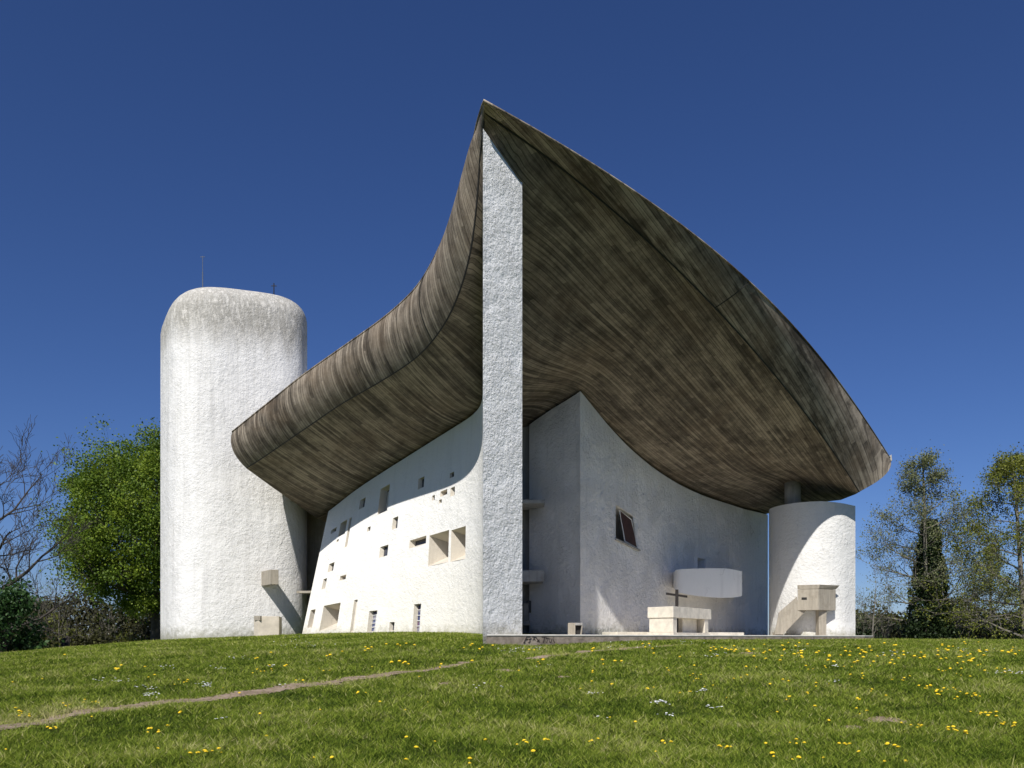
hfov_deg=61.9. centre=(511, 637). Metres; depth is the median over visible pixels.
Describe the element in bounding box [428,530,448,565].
window
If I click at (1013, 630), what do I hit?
scrub bush
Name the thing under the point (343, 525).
window
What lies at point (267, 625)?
concrete basin
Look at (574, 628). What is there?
concrete lamp box
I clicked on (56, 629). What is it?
scrub bush
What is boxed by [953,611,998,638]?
scrub bush
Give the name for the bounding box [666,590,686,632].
wooden cross
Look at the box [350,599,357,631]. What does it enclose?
window
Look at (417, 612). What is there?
window
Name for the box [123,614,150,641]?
scrub bush
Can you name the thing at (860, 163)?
sky
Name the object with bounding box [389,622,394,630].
window
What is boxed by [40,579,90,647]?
bare sapling
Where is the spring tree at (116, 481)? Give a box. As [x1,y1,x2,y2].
[26,414,159,642]
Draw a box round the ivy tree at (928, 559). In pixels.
[855,439,1023,638]
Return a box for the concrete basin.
[254,616,281,635]
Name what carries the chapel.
on the ground at (670, 710)
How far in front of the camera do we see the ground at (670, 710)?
12.11 m
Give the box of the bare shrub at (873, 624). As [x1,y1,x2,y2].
[855,564,890,638]
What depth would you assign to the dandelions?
21.04 m
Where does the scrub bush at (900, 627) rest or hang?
on the ground at (670, 710)
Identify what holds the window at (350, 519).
in the chapel
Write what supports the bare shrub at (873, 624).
on the ground at (670, 710)
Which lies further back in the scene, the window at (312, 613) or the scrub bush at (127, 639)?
the scrub bush at (127, 639)
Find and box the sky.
[0,0,1023,637]
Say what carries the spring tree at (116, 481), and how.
on the ground at (670, 710)
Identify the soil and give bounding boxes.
[863,716,906,723]
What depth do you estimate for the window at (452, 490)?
36.02 m
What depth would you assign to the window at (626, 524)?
40.24 m
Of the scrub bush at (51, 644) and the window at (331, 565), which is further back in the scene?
the scrub bush at (51, 644)
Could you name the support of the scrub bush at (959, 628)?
on the ground at (670, 710)
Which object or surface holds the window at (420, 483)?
in the chapel
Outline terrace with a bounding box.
[486,634,872,645]
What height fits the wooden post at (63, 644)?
0.700 m
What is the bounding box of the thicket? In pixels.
[855,596,1020,636]
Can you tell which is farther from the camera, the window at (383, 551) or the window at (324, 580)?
the window at (324, 580)
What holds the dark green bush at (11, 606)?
on the ground at (670, 710)
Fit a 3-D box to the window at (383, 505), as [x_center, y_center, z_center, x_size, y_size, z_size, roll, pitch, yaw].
[-5.794,-6.351,39.397,0.829,1.397,0.865,0,0,0]
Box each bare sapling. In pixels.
[2,556,33,616]
[19,558,66,639]
[19,573,54,625]
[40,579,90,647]
[90,599,124,641]
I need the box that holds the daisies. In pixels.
[95,638,1022,718]
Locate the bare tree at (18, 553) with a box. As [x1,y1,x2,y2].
[0,414,97,641]
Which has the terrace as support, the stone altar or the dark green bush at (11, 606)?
the stone altar
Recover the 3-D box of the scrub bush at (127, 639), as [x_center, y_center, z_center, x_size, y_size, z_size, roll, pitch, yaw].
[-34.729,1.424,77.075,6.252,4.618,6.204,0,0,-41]
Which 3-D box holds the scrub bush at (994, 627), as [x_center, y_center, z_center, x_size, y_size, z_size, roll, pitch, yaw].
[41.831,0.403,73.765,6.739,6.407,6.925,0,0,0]
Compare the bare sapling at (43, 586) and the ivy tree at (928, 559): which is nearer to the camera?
the ivy tree at (928, 559)
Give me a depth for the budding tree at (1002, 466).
60.19 m
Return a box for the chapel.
[160,99,891,643]
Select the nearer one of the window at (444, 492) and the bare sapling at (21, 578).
the window at (444, 492)
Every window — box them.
[307,609,315,627]
[319,603,340,630]
[321,578,326,589]
[328,562,334,571]
[338,520,350,536]
[345,517,351,546]
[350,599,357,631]
[359,497,365,508]
[367,610,376,631]
[377,484,389,514]
[379,545,387,557]
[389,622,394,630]
[392,516,397,529]
[409,536,425,547]
[412,604,420,631]
[418,477,423,488]
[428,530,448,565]
[440,489,446,496]
[450,486,454,496]
[450,526,465,561]
[615,505,640,550]
[698,558,705,568]
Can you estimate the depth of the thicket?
80.56 m
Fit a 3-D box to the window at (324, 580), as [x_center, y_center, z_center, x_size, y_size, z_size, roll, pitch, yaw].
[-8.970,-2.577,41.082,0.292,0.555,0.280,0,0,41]
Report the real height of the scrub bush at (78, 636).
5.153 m
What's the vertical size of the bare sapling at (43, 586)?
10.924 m
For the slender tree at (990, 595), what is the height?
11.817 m
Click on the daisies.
(547, 664)
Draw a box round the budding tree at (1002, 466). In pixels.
[890,442,1023,638]
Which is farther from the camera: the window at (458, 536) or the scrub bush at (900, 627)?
the scrub bush at (900, 627)
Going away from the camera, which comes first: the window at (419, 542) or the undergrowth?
the window at (419, 542)
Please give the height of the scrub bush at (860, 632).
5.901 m
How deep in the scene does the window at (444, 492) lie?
36.57 m
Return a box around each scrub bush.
[7,605,60,651]
[31,611,87,646]
[60,628,91,645]
[69,616,128,645]
[111,631,147,642]
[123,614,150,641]
[855,608,902,638]
[863,600,905,638]
[884,610,912,637]
[936,611,978,638]
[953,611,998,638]
[972,611,1020,638]
[981,609,1021,639]
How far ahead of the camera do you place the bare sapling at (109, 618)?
77.32 m
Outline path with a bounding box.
[0,644,686,729]
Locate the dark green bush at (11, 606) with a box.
[0,570,64,651]
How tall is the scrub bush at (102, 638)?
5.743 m
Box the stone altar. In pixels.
[647,606,710,634]
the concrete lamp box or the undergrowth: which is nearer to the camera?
the concrete lamp box
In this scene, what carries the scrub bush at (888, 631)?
on the ground at (670, 710)
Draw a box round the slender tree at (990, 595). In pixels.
[951,543,1020,638]
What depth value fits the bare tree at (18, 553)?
44.11 m
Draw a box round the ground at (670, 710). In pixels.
[0,633,1023,767]
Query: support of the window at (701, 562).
in the chapel
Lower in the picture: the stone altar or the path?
the path
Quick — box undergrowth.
[14,582,151,642]
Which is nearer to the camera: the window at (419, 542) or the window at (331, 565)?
the window at (419, 542)
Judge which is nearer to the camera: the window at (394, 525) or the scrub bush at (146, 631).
the window at (394, 525)
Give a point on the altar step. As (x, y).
(645, 633)
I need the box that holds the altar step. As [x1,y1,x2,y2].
[602,632,743,634]
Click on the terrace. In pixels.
(532, 639)
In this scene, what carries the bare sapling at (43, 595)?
on the ground at (670, 710)
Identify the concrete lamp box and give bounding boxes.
[568,623,582,634]
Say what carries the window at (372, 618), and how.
in the chapel

